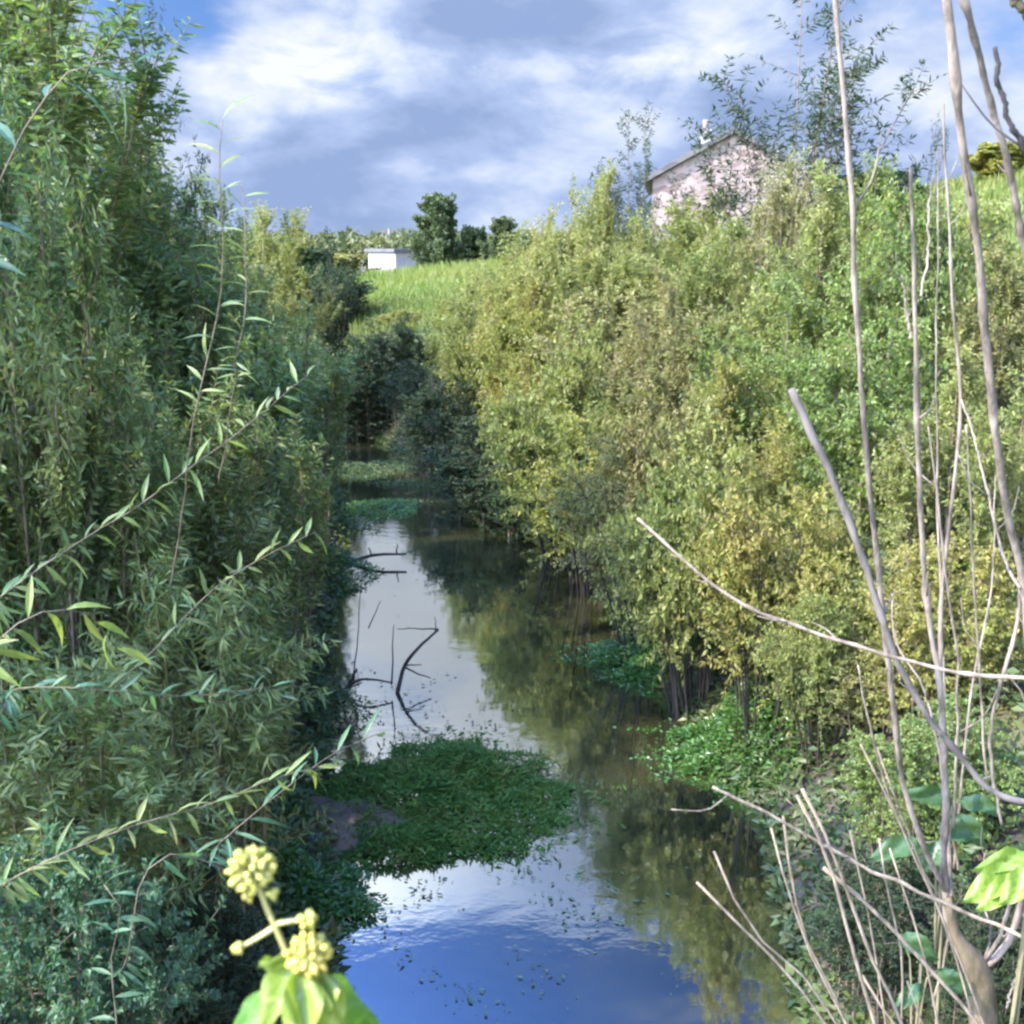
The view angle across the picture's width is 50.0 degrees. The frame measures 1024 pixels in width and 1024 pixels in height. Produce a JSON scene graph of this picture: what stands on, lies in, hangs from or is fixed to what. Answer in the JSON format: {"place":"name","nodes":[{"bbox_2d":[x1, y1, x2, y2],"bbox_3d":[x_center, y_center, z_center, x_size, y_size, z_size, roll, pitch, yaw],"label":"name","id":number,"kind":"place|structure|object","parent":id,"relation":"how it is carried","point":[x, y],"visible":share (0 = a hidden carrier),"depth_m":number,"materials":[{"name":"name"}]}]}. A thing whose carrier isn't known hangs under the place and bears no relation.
{"place":"outdoors","nodes":[
{"label":"outdoors","id":0,"kind":"place"},
{"bbox_2d":[0,178,1023,1023],"bbox_3d":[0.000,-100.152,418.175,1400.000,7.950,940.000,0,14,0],"label":"ground","id":1,"kind":"structure","parent":0,"point":[1002,714],"depth_m":7.29,"materials":[{"name":"soil"}]},
{"bbox_2d":[6,2,145,314],"bbox_3d":[-4.765,-2.821,12.057,1.766,5.696,1.779,-9,16,-33],"label":"upright tree","id":2,"kind":"object","parent":1,"relation":"on","point":[108,91],"depth_m":11.83,"materials":[{"name":"green plant"}]},
{"bbox_2d":[0,53,170,845],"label":"willow shrub","id":3,"kind":"object","parent":1,"relation":"on","point":[73,481],"visible":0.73,"depth_m":5.51,"materials":[{"name":"green plant"}]},
{"bbox_2d":[0,2,174,344],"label":"upright tree","id":4,"kind":"object","parent":1,"relation":"on","point":[109,149],"visible":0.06,"depth_m":10.57,"materials":[{"name":"green plant"}]},
{"bbox_2d":[0,0,204,584],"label":"upright tree","id":5,"kind":"object","parent":1,"relation":"on","point":[57,58],"visible":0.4,"depth_m":7.21,"materials":[{"name":"green plant"}]},
{"bbox_2d":[0,261,223,804],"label":"willow shrub","id":6,"kind":"object","parent":1,"relation":"on","point":[157,479],"visible":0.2,"depth_m":5.88,"materials":[{"name":"green plant"}]},
{"bbox_2d":[0,817,228,1023],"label":"willow shrub","id":7,"kind":"object","parent":1,"relation":"on","point":[25,964],"visible":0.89,"depth_m":3.87,"materials":[{"name":"green plant"}]},
{"bbox_2d":[0,637,247,1010],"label":"willow shrub","id":8,"kind":"object","parent":1,"relation":"on","point":[34,798],"visible":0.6,"depth_m":4.70,"materials":[{"name":"green plant"}]},
{"bbox_2d":[111,117,216,327],"bbox_3d":[-4.813,-2.866,14.832,1.770,4.645,2.016,12,18,40],"label":"upright tree","id":9,"kind":"object","parent":1,"relation":"on","point":[175,212],"visible":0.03,"depth_m":14.25,"materials":[{"name":"green plant"}]},
{"bbox_2d":[1,169,328,637],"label":"willow shrub","id":10,"kind":"object","parent":1,"relation":"on","point":[174,288],"visible":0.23,"depth_m":8.27,"materials":[{"name":"green plant"}]},
{"bbox_2d":[99,0,231,303],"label":"wispy tree","id":11,"kind":"object","parent":1,"relation":"on","point":[191,203],"visible":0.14,"depth_m":12.07,"materials":[{"name":"green plant"}]},
{"bbox_2d":[0,480,353,1023],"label":"bank undergrowth","id":12,"kind":"object","parent":1,"relation":"on","point":[332,928],"visible":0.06,"depth_m":7.56,"materials":[{"name":"green plant"}]},
{"bbox_2d":[23,506,343,930],"bbox_3d":[-1.678,1.109,5.762,1.578,2.264,1.350,-1,14,-2],"label":"willow shrub","id":13,"kind":"object","parent":1,"relation":"on","point":[242,768],"visible":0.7,"depth_m":5.65,"materials":[{"name":"green plant"}]},
{"bbox_2d":[0,49,384,1023],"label":"arching willow","id":14,"kind":"object","parent":1,"relation":"on","point":[12,707],"visible":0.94,"depth_m":3.74,"materials":[{"name":"green plant"}]},
{"bbox_2d":[109,883,285,1023],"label":"willow shrub","id":15,"kind":"object","parent":1,"relation":"on","point":[231,928],"visible":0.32,"depth_m":4.94,"materials":[{"name":"green plant"}]},
{"bbox_2d":[71,286,338,768],"bbox_3d":[-2.331,0.128,7.795,2.228,3.438,2.117,9,16,32],"label":"willow shrub","id":16,"kind":"object","parent":1,"relation":"on","point":[215,516],"visible":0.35,"depth_m":7.44,"materials":[{"name":"green plant"}]},
{"bbox_2d":[101,207,334,514],"bbox_3d":[-3.204,-1.151,11.049,2.500,3.788,2.631,3,14,12],"label":"willow shrub","id":17,"kind":"object","parent":1,"relation":"on","point":[266,338],"visible":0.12,"depth_m":11.10,"materials":[{"name":"green plant"}]},
{"bbox_2d":[162,166,278,330],"bbox_3d":[-4.606,-3.075,16.884,1.965,4.364,1.980,-5,15,-21],"label":"upright tree","id":18,"kind":"object","parent":1,"relation":"on","point":[239,263],"visible":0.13,"depth_m":16.48,"materials":[{"name":"green plant"}]},
{"bbox_2d":[173,531,303,768],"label":"willow shrub","id":19,"kind":"object","parent":1,"relation":"on","point":[287,636],"visible":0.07,"depth_m":7.68,"materials":[{"name":"green plant"}]},
{"bbox_2d":[188,373,339,654],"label":"willow shrub","id":20,"kind":"object","parent":1,"relation":"on","point":[318,557],"visible":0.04,"depth_m":10.04,"materials":[{"name":"green plant"}]},
{"bbox_2d":[217,199,348,353],"bbox_3d":[-4.356,-3.438,20.135,2.547,4.472,2.900,10,17,36],"label":"round tree","id":21,"kind":"object","parent":1,"relation":"on","point":[281,256],"visible":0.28,"depth_m":19.98,"materials":[{"name":"green plant"}]},
{"bbox_2d":[217,282,362,544],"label":"willow shrub","id":22,"kind":"object","parent":1,"relation":"on","point":[330,397],"visible":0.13,"depth_m":13.09,"materials":[{"name":"green plant"}]},
{"bbox_2d":[224,844,379,1023],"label":"ivy sprig","id":23,"kind":"object","parent":1,"relation":"on","point":[293,990],"visible":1,"depth_m":0.69,"materials":[{"name":"green plant"}]},
{"bbox_2d":[285,316,346,518],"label":"willow shrub","id":24,"kind":"object","parent":1,"relation":"on","point":[334,425],"visible":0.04,"depth_m":15.03,"materials":[{"name":"green plant"}]},
{"bbox_2d":[278,214,359,356],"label":"dark bush","id":25,"kind":"object","parent":1,"relation":"on","point":[333,335],"visible":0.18,"depth_m":24.49,"materials":[{"name":"green plant"}]},
{"bbox_2d":[301,262,378,323],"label":"dark bush","id":26,"kind":"object","parent":1,"relation":"on","point":[362,289],"visible":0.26,"depth_m":30.30,"materials":[{"name":"green plant"}]},
{"bbox_2d":[301,796,412,861],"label":"mud bank","id":27,"kind":"structure","parent":1,"relation":"on","point":[343,820],"depth_m":7.68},
{"bbox_2d":[337,344,401,440],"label":"shaded bush","id":28,"kind":"object","parent":1,"relation":"on","point":[368,388],"visible":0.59,"depth_m":23.11,"materials":[{"name":"green plant"}]},
{"bbox_2d":[113,225,650,268],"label":"wood","id":29,"kind":"object","parent":1,"relation":"on","point":[351,241],"visible":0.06,"depth_m":142.14,"materials":[{"name":"green plant"}]},
{"bbox_2d":[346,314,436,385],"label":"shaded bush","id":30,"kind":"object","parent":1,"relation":"on","point":[404,338],"visible":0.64,"depth_m":23.99,"materials":[{"name":"green plant"}]},
{"bbox_2d":[364,249,455,271],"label":"white barn","id":31,"kind":"structure","parent":1,"relation":"on","point":[389,258],"depth_m":103.37,"materials":[{"name":"stone"}]},
{"bbox_2d":[375,358,453,425],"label":"shaded bush","id":32,"kind":"object","parent":1,"relation":"on","point":[404,384],"visible":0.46,"depth_m":21.77,"materials":[{"name":"green plant"}]},
{"bbox_2d":[391,371,487,483],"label":"shaded bush","id":33,"kind":"object","parent":1,"relation":"on","point":[416,417],"visible":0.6,"depth_m":18.89,"materials":[{"name":"green plant"}]},
{"bbox_2d":[406,192,478,266],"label":"tree","id":34,"kind":"object","parent":1,"relation":"on","point":[433,238],"visible":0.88,"depth_m":59.83,"materials":[{"name":"green plant"}]},
{"bbox_2d":[415,299,478,391],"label":"bank shrub","id":35,"kind":"object","parent":1,"relation":"on","point":[429,340],"visible":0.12,"depth_m":21.49,"materials":[{"name":"green plant"}]},
{"bbox_2d":[250,250,657,351],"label":"bank grass","id":36,"kind":"structure","parent":1,"relation":"on","point":[400,279],"depth_m":35.42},
{"bbox_2d":[428,290,507,437],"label":"bank shrub","id":37,"kind":"object","parent":1,"relation":"on","point":[447,365],"visible":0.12,"depth_m":19.03,"materials":[{"name":"green plant"}]},
{"bbox_2d":[439,221,533,418],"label":"bank shrub","id":38,"kind":"object","parent":1,"relation":"on","point":[468,291],"visible":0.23,"depth_m":18.99,"materials":[{"name":"green plant"}]},
{"bbox_2d":[419,409,554,531],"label":"shaded bush","id":39,"kind":"object","parent":1,"relation":"on","point":[449,462],"visible":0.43,"depth_m":16.20,"materials":[{"name":"green plant"}]},
{"bbox_2d":[450,445,534,543],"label":"shaded bush","id":40,"kind":"object","parent":1,"relation":"on","point":[489,496],"visible":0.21,"depth_m":15.73,"materials":[{"name":"green plant"}]},
{"bbox_2d":[476,215,524,261],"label":"tree","id":41,"kind":"object","parent":1,"relation":"on","point":[502,224],"visible":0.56,"depth_m":55.69,"materials":[{"name":"green plant"}]},
{"bbox_2d":[464,271,575,451],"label":"bank shrub","id":42,"kind":"object","parent":1,"relation":"on","point":[494,339],"visible":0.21,"depth_m":16.69,"materials":[{"name":"green plant"}]},
{"bbox_2d":[485,335,557,534],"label":"bank shrub","id":43,"kind":"object","parent":1,"relation":"on","point":[523,365],"visible":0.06,"depth_m":15.44,"materials":[{"name":"green plant"}]},
{"bbox_2d":[476,200,577,393],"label":"bank shrub","id":44,"kind":"object","parent":1,"relation":"on","point":[505,295],"visible":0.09,"depth_m":17.79,"materials":[{"name":"green plant"}]},
{"bbox_2d":[468,281,614,418],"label":"bank shrub","id":45,"kind":"object","parent":1,"relation":"on","point":[530,318],"visible":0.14,"depth_m":16.34,"materials":[{"name":"green plant"}]},
{"bbox_2d":[473,307,651,565],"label":"bank shrub","id":46,"kind":"object","parent":1,"relation":"on","point":[516,438],"visible":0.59,"depth_m":13.58,"materials":[{"name":"green plant"}]},
{"bbox_2d":[500,391,631,595],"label":"bank shrub","id":47,"kind":"object","parent":1,"relation":"on","point":[553,479],"visible":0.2,"depth_m":12.36,"materials":[{"name":"green plant"}]},
{"bbox_2d":[509,172,626,347],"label":"bank shrub","id":48,"kind":"object","parent":1,"relation":"on","point":[555,262],"visible":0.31,"depth_m":16.83,"materials":[{"name":"green plant"}]},
{"bbox_2d":[517,278,662,426],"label":"bank shrub","id":49,"kind":"object","parent":1,"relation":"on","point":[592,311],"visible":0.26,"depth_m":15.07,"materials":[{"name":"green plant"}]},
{"bbox_2d":[546,158,645,299],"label":"bank shrub","id":50,"kind":"object","parent":1,"relation":"on","point":[609,212],"visible":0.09,"depth_m":17.60,"materials":[{"name":"green plant"}]},
{"bbox_2d":[545,379,656,572],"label":"bank shrub","id":51,"kind":"object","parent":1,"relation":"on","point":[609,406],"visible":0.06,"depth_m":13.17,"materials":[{"name":"green plant"}]},
{"bbox_2d":[567,204,681,355],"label":"bank shrub","id":52,"kind":"object","parent":1,"relation":"on","point":[591,280],"visible":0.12,"depth_m":16.44,"materials":[{"name":"green plant"}]},
{"bbox_2d":[586,100,700,263],"bbox_3d":[2.362,-5.070,19.858,2.082,4.511,2.440,1,14,5],"label":"wispy willow","id":53,"kind":"object","parent":1,"relation":"on","point":[613,193],"visible":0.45,"depth_m":19.43,"materials":[{"name":"green plant"}]},
{"bbox_2d":[536,367,766,660],"bbox_3d":[1.317,0.152,10.597,2.056,3.146,1.949,-8,16,-30],"label":"bank shrub","id":54,"kind":"object","parent":1,"relation":"on","point":[613,494],"visible":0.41,"depth_m":10.36,"materials":[{"name":"green plant"}]},
{"bbox_2d":[595,193,739,368],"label":"bank shrub","id":55,"kind":"object","parent":1,"relation":"on","point":[694,245],"visible":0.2,"depth_m":16.23,"materials":[{"name":"green plant"}]},
{"bbox_2d":[577,398,765,720],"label":"bank shrub","id":56,"kind":"object","parent":1,"relation":"on","point":[643,562],"visible":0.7,"depth_m":9.14,"materials":[{"name":"green plant"}]},
{"bbox_2d":[594,255,761,452],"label":"bank shrub","id":57,"kind":"object","parent":1,"relation":"on","point":[669,356],"visible":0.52,"depth_m":12.85,"materials":[{"name":"green plant"}]},
{"bbox_2d":[338,283,1023,1023],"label":"bank undergrowth","id":58,"kind":"object","parent":1,"relation":"on","point":[788,921],"visible":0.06,"depth_m":7.19,"materials":[{"name":"green plant"}]},
{"bbox_2d":[647,187,775,313],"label":"bank shrub","id":59,"kind":"object","parent":1,"relation":"on","point":[709,219],"visible":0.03,"depth_m":17.62,"materials":[{"name":"green plant"}]},
{"bbox_2d":[651,209,800,432],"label":"bank shrub","id":60,"kind":"object","parent":1,"relation":"on","point":[720,287],"visible":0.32,"depth_m":12.94,"materials":[{"name":"green plant"}]},
{"bbox_2d":[643,120,817,244],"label":"stone house","id":61,"kind":"structure","parent":1,"relation":"on","point":[658,184],"depth_m":32.67,"materials":[{"name":"stone"}]},
{"bbox_2d":[662,351,805,528],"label":"bank shrub","id":62,"kind":"object","parent":1,"relation":"on","point":[729,374],"visible":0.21,"depth_m":10.77,"materials":[{"name":"green plant"}]},
{"bbox_2d":[659,456,870,756],"bbox_3d":[1.930,0.753,8.370,1.656,2.460,1.570,3,14,13],"label":"bank shrub","id":63,"kind":"object","parent":1,"relation":"on","point":[752,583],"visible":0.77,"depth_m":8.18,"materials":[{"name":"green plant"}]},
{"bbox_2d":[689,416,842,644],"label":"bank shrub","id":64,"kind":"object","parent":1,"relation":"on","point":[761,485],"visible":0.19,"depth_m":9.66,"materials":[{"name":"green plant"}]},
{"bbox_2d":[699,144,833,332],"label":"bank shrub","id":65,"kind":"object","parent":1,"relation":"on","point":[774,228],"visible":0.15,"depth_m":14.16,"materials":[{"name":"green plant"}]},
{"bbox_2d":[732,177,829,365],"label":"bank shrub","id":66,"kind":"object","parent":1,"relation":"on","point":[797,208],"visible":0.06,"depth_m":13.74,"materials":[{"name":"green plant"}]},
{"bbox_2d":[686,266,878,504],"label":"bank shrub","id":67,"kind":"object","parent":1,"relation":"on","point":[793,324],"visible":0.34,"depth_m":11.05,"materials":[{"name":"green plant"}]},
{"bbox_2d":[739,143,834,273],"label":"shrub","id":68,"kind":"object","parent":1,"relation":"on","point":[764,183],"visible":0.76,"depth_m":13.23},
{"bbox_2d":[675,0,948,260],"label":"wispy willow","id":69,"kind":"object","parent":1,"relation":"on","point":[821,120],"visible":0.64,"depth_m":15.55,"materials":[{"name":"green plant"}]},
{"bbox_2d":[744,560,912,776],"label":"bank shrub","id":70,"kind":"object","parent":1,"relation":"on","point":[818,648],"visible":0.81,"depth_m":7.63,"materials":[{"name":"green plant"}]},
{"bbox_2d":[637,0,1023,1023],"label":"bare shrub","id":71,"kind":"object","parent":1,"relation":"on","point":[977,968],"visible":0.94,"depth_m":2.69,"materials":[{"name":"brown plant"}]},
{"bbox_2d":[741,158,930,446],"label":"bank shrub","id":72,"kind":"object","parent":1,"relation":"on","point":[819,241],"visible":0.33,"depth_m":12.18,"materials":[{"name":"green plant"}]},
{"bbox_2d":[696,744,984,1023],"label":"dry stalk clump","id":73,"kind":"object","parent":1,"relation":"on","point":[842,882],"visible":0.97,"depth_m":2.83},
{"bbox_2d":[765,492,936,684],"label":"bank shrub","id":74,"kind":"object","parent":1,"relation":"on","point":[838,514],"visible":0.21,"depth_m":8.27,"materials":[{"name":"green plant"}]},
{"bbox_2d":[770,304,982,588],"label":"bank shrub","id":75,"kind":"object","parent":1,"relation":"on","point":[821,408],"visible":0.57,"depth_m":9.17,"materials":[{"name":"green plant"}]},
{"bbox_2d":[794,625,958,753],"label":"bank shrub","id":76,"kind":"object","parent":1,"relation":"on","point":[846,676],"visible":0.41,"depth_m":7.51,"materials":[{"name":"green plant"}]},
{"bbox_2d":[805,150,967,332],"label":"bank shrub","id":77,"kind":"object","parent":1,"relation":"on","point":[879,175],"visible":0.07,"depth_m":12.82,"materials":[{"name":"green plant"}]},
{"bbox_2d":[795,843,986,1023],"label":"bank shrub","id":78,"kind":"object","parent":1,"relation":"on","point":[875,888],"visible":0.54,"depth_m":5.23,"materials":[{"name":"green plant"}]},
{"bbox_2d":[793,163,1023,281],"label":"slope grass","id":79,"kind":"structure","parent":1,"relation":"on","point":[958,184],"depth_m":33.69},
{"bbox_2d":[815,176,1016,489],"bbox_3d":[3.933,-1.724,10.910,2.002,3.077,1.815,0,14,2],"label":"bank shrub","id":80,"kind":"object","parent":1,"relation":"on","point":[873,292],"visible":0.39,"depth_m":10.49,"materials":[{"name":"green plant"}]},
{"bbox_2d":[828,689,1023,881],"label":"bank shrub","id":81,"kind":"object","parent":1,"relation":"on","point":[866,778],"visible":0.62,"depth_m":6.01,"materials":[{"name":"green plant"}]},
{"bbox_2d":[896,932,971,1023],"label":"broad leaf sprout","id":82,"kind":"object","parent":1,"relation":"on","point":[951,978],"visible":0.83,"depth_m":3.08,"materials":[{"name":"green plant"}]},
{"bbox_2d":[849,530,1023,749],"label":"bank shrub","id":83,"kind":"object","parent":1,"relation":"on","point":[914,641],"visible":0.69,"depth_m":6.96,"materials":[{"name":"green plant"}]},
{"bbox_2d":[868,785,1005,1023],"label":"broad leaf sprout","id":84,"kind":"object","parent":1,"relation":"on","point":[967,829],"visible":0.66,"depth_m":3.33,"materials":[{"name":"green plant"}]},
{"bbox_2d":[863,329,1023,630],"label":"bank shrub","id":85,"kind":"object","parent":1,"relation":"on","point":[902,485],"visible":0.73,"depth_m":8.31,"materials":[{"name":"green plant"}]},
{"bbox_2d":[888,188,1023,414],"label":"bank shrub","id":86,"kind":"object","parent":1,"relation":"on","point":[994,217],"visible":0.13,"depth_m":11.92,"materials":[{"name":"green plant"}]},
{"bbox_2d":[915,899,1023,1023],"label":"bank shrub","id":87,"kind":"object","parent":1,"relation":"on","point":[1003,982],"visible":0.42,"depth_m":4.74,"materials":[{"name":"green plant"}]},
{"bbox_2d":[920,237,1023,463],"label":"bank shrub","id":88,"kind":"object","parent":1,"relation":"on","point":[1004,354],"visible":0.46,"depth_m":10.31,"materials":[{"name":"green plant"}]},
{"bbox_2d":[956,141,1023,182],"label":"tree","id":89,"kind":"object","parent":1,"relation":"on","point":[987,159],"visible":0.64,"depth_m":37.77,"materials":[{"name":"green plant"}]},
{"bbox_2d":[961,846,1023,1023],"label":"broad leaf sprout","id":90,"kind":"object","parent":1,"relation":"on","point":[998,881],"visible":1,"depth_m":2.56,"materials":[{"name":"green plant"}]},
{"bbox_2d":[0,0,1023,238],"label":"sky","id":91,"kind":"structure","parent":0,"point":[358,111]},
{"bbox_2d":[310,426,808,1023],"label":"water","id":92,"kind":"structure","parent":0,"point":[498,632],"depth_m":7.78,"materials":[{"name":"liquid"}]},
{"bbox_2d":[208,825,392,942],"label":"water plant","id":93,"kind":"object","parent":92,"relation":"on","point":[358,897],"visible":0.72,"depth_m":6.80,"materials":[{"name":"green plant"}]},
{"bbox_2d":[293,671,383,733],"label":"edge plant","id":94,"kind":"object","parent":92,"relation":"on","point":[338,693],"visible":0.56,"depth_m":9.68,"materials":[{"name":"green plant"}]},
{"bbox_2d":[314,544,383,597],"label":"edge plant","id":95,"kind":"object","parent":92,"relation":"on","point":[354,563],"visible":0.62,"depth_m":13.62,"materials":[{"name":"plant"}]},
{"bbox_2d":[329,560,438,692],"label":"dead twigs","id":96,"kind":"object","parent":92,"relation":"on","point":[351,683],"depth_m":10.11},
{"bbox_2d":[338,497,438,518],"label":"water plant","id":97,"kind":"object","parent":92,"relation":"on","point":[374,502],"visible":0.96,"depth_m":17.13,"materials":[{"name":"green plant"}]},
{"bbox_2d":[226,720,626,882],"bbox_3d":[-0.561,1.908,8.249,2.962,0.518,2.578,0,14,0],"label":"water plant","id":98,"kind":"object","parent":92,"relation":"on","point":[391,770],"visible":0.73,"depth_m":8.03,"materials":[{"name":"green plant"}]},
{"bbox_2d":[338,818,524,873],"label":"water plant","id":99,"kind":"object","parent":92,"relation":"on","point":[411,832],"visible":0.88,"depth_m":7.42,"materials":[{"name":"green plant"}]},
{"bbox_2d":[399,734,564,815],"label":"water plant","id":100,"kind":"object","parent":92,"relation":"on","point":[484,755],"visible":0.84,"depth_m":8.48,"materials":[{"name":"green plant"}]},
{"bbox_2d":[332,464,700,1021],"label":"floating leaves","id":101,"kind":"object","parent":92,"relation":"on","point":[515,945],"visible":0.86,"depth_m":6.78,"materials":[{"name":"green plant"}]},
{"bbox_2d":[548,613,733,696],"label":"water plant","id":102,"kind":"object","parent":92,"relation":"on","point":[633,661],"visible":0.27,"depth_m":10.60,"materials":[{"name":"green plant"}]},
{"bbox_2d":[613,590,972,817],"bbox_3d":[2.327,1.314,8.509,2.940,1.535,1.946,0,14,0],"label":"water plant","id":103,"kind":"object","parent":92,"relation":"on","point":[691,747],"visible":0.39,"depth_m":8.58,"materials":[{"name":"green plant"}]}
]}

